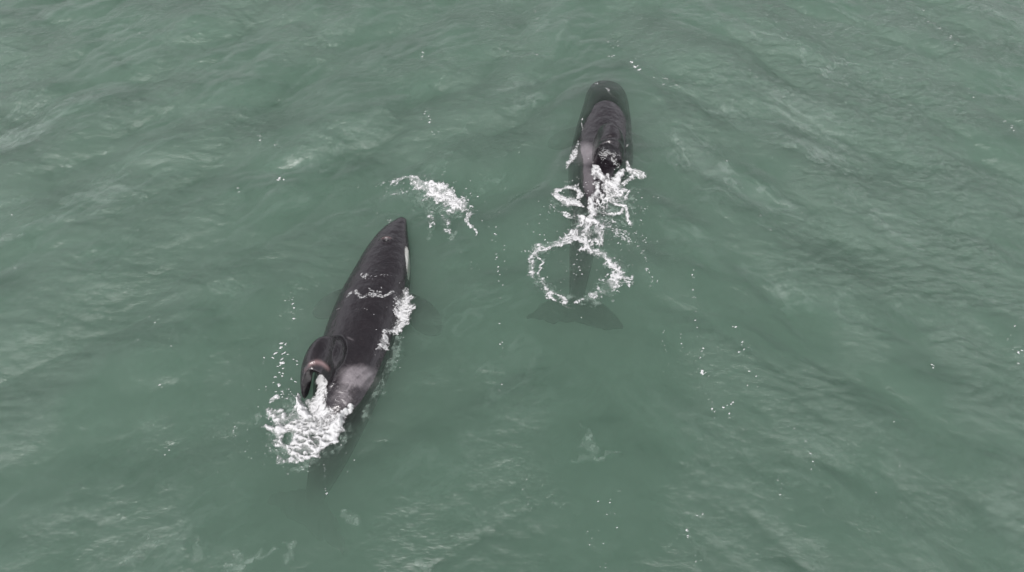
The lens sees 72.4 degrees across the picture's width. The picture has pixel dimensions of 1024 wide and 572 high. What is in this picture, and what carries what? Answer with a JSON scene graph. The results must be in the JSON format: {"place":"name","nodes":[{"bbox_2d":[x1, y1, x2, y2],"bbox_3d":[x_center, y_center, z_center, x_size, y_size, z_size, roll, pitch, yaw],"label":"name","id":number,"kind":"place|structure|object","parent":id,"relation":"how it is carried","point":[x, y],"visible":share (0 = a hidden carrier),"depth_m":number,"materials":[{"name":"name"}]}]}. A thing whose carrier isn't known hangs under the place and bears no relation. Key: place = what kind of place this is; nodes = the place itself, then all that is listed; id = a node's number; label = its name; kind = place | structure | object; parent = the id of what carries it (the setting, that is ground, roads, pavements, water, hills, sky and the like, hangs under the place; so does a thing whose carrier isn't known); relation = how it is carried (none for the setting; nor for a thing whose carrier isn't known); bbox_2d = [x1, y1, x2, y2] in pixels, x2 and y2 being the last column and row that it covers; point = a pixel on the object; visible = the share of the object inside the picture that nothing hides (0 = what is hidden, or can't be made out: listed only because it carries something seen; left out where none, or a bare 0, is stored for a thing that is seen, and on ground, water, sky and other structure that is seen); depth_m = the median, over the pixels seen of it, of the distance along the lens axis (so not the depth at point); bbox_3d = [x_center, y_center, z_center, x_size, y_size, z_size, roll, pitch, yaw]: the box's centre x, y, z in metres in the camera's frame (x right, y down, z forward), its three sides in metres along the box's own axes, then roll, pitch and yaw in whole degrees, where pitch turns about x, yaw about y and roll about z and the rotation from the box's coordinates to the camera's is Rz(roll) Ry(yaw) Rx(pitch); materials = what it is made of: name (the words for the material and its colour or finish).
{"place":"outdoors","nodes":[
{"label":"outdoors","id":0,"kind":"place"},
{"bbox_2d":[234,553,243,569],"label":"bubble cloud","id":1,"kind":"structure","parent":0,"point":[238,567],"depth_m":12.48,"materials":[{"name":"green liquid"}]},
{"bbox_2d":[0,0,1023,571],"bbox_3d":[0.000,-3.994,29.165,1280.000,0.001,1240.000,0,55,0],"label":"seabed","id":2,"kind":"structure","parent":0,"point":[456,450],"depth_m":26.33,"materials":[{"name":"green"}]},
{"bbox_2d":[0,0,1023,502],"bbox_3d":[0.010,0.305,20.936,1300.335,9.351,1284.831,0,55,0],"label":"water","id":3,"kind":"structure","parent":0,"point":[726,170],"depth_m":19.53,"materials":[{"name":"green liquid"}]},
{"bbox_2d":[268,401,340,466],"bbox_3d":[-4.169,2.885,13.921,2.400,0.039,1.725,0,55,0],"label":"sea foam","id":4,"kind":"object","parent":3,"relation":"on","point":[291,440],"visible":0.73,"depth_m":13.84,"materials":[{"name":"grey"}]},
{"bbox_2d":[265,393,353,463],"bbox_3d":[-4.138,2.801,13.759,2.025,0.296,1.650,0,55,0],"label":"fin splash","id":5,"kind":"object","parent":3,"relation":"on","point":[330,433],"visible":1,"depth_m":13.76,"materials":[{"name":"white liquid"}]},
{"bbox_2d":[267,217,442,554],"bbox_3d":[-3.586,1.487,15.313,3.153,2.353,7.319,16,57,11],"label":"orca","id":6,"kind":"object","parent":3,"relation":"on","point":[348,360],"visible":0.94,"depth_m":14.58,"materials":[{"name":"black"}]},
{"bbox_2d":[305,375,335,426],"bbox_3d":[-3.702,2.216,14.111,1.200,0.333,1.600,0,55,0],"label":"water foam","id":7,"kind":"object","parent":6,"relation":"on","point":[316,404],"visible":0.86,"depth_m":14.11,"materials":[{"name":"white liquid"}]},
{"bbox_2d":[348,273,393,297],"bbox_3d":[-3.209,0.189,15.516,1.424,0.378,1.296,0,55,0],"label":"back foam","id":8,"kind":"object","parent":6,"relation":"on","point":[369,292],"visible":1,"depth_m":15.36,"materials":[{"name":"grey"}]},
{"bbox_2d":[363,337,399,416],"bbox_3d":[-2.719,1.691,14.817,0.975,0.036,2.700,0,55,0],"label":"sea foam","id":9,"kind":"object","parent":3,"relation":"on","point":[396,351],"visible":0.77,"depth_m":14.95,"materials":[{"name":"grey"}]},
{"bbox_2d":[376,289,415,349],"bbox_3d":[-2.555,0.589,15.244,0.848,0.344,1.952,0,55,0],"label":"flank foam","id":10,"kind":"object","parent":3,"relation":"on","point":[402,314],"visible":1,"depth_m":15.36,"materials":[{"name":"grey"}]},
{"bbox_2d":[386,175,477,234],"bbox_3d":[-2.103,-2.105,17.279,2.848,0.256,2.336,0,55,0],"label":"foam crest","id":11,"kind":"object","parent":3,"relation":"on","point":[455,202],"visible":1,"depth_m":17.39,"materials":[{"name":"grey liquid"}]},
{"bbox_2d":[417,186,457,239],"bbox_3d":[-1.852,-1.843,17.230,1.750,0.037,1.975,0,55,0],"label":"sea foam","id":12,"kind":"object","parent":3,"relation":"on","point":[443,209],"visible":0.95,"depth_m":17.27,"materials":[{"name":"grey"}]},
{"bbox_2d":[11,10,1022,567],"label":"foam flecks","id":13,"kind":"object","parent":3,"relation":"on","point":[499,274],"visible":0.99,"depth_m":15.12,"materials":[{"name":"grey liquid"}]},
{"bbox_2d":[552,183,583,217],"bbox_3d":[1.361,-2.164,17.287,0.924,0.129,1.274,0,55,0],"label":"foam patch","id":14,"kind":"object","parent":3,"relation":"on","point":[558,196],"visible":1,"depth_m":17.24,"materials":[{"name":"white liquid"}]},
{"bbox_2d":[531,240,621,303],"bbox_3d":[1.554,-0.422,16.235,2.400,0.037,2.250,0,55,0],"label":"sea foam","id":15,"kind":"object","parent":3,"relation":"on","point":[569,297],"visible":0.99,"depth_m":16.19,"materials":[{"name":"grey"}]},
{"bbox_2d":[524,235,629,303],"bbox_3d":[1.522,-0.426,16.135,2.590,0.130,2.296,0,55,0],"label":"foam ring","id":16,"kind":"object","parent":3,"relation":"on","point":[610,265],"visible":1,"depth_m":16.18,"materials":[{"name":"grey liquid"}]},
{"bbox_2d":[559,215,604,246],"bbox_3d":[1.607,-1.323,16.730,1.456,0.135,1.106,0,55,0],"label":"foam fan","id":17,"kind":"object","parent":3,"relation":"on","point":[582,217],"visible":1,"depth_m":16.74},
{"bbox_2d":[526,80,652,329],"bbox_3d":[2.241,-2.650,17.886,3.010,2.063,8.106,6,55,4],"label":"orca","id":18,"kind":"object","parent":3,"relation":"on","point":[606,117],"visible":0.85,"depth_m":17.76,"materials":[{"name":"black"}]},
{"bbox_2d":[566,118,582,167],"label":"waterline foam","id":19,"kind":"object","parent":18,"relation":"on","point":[572,157],"visible":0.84,"depth_m":18.16,"materials":[{"name":"grey"}]},
{"bbox_2d":[599,147,620,169],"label":"water foam","id":20,"kind":"object","parent":18,"relation":"on","point":[613,154],"visible":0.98,"depth_m":17.99,"materials":[{"name":"grey liquid"}]},
{"bbox_2d":[551,186,632,244],"bbox_3d":[2.062,-1.828,17.221,2.300,0.038,2.725,0,55,0],"label":"sea foam","id":21,"kind":"object","parent":3,"relation":"on","point":[600,217],"visible":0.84,"depth_m":17.11,"materials":[{"name":"grey"}]},
{"bbox_2d":[587,164,631,224],"bbox_3d":[2.335,-2.263,17.318,1.302,0.282,1.974,0,55,0],"label":"fin splash","id":22,"kind":"object","parent":3,"relation":"on","point":[614,184],"visible":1,"depth_m":17.42,"materials":[{"name":"white liquid"}]},
{"bbox_2d":[607,221,647,279],"bbox_3d":[2.679,-0.782,16.376,1.245,0.127,2.355,0,55,0],"label":"foam arc","id":23,"kind":"object","parent":3,"relation":"on","point":[628,241],"visible":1,"depth_m":16.60,"materials":[{"name":"grey liquid"}]},
{"bbox_2d":[621,161,645,185],"bbox_3d":[3.128,-2.842,17.781,0.638,0.157,0.887,10,56,7],"label":"foam patch","id":24,"kind":"object","parent":3,"relation":"on","point":[629,169],"visible":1,"depth_m":17.81,"materials":[{"name":"white liquid"}]}
]}

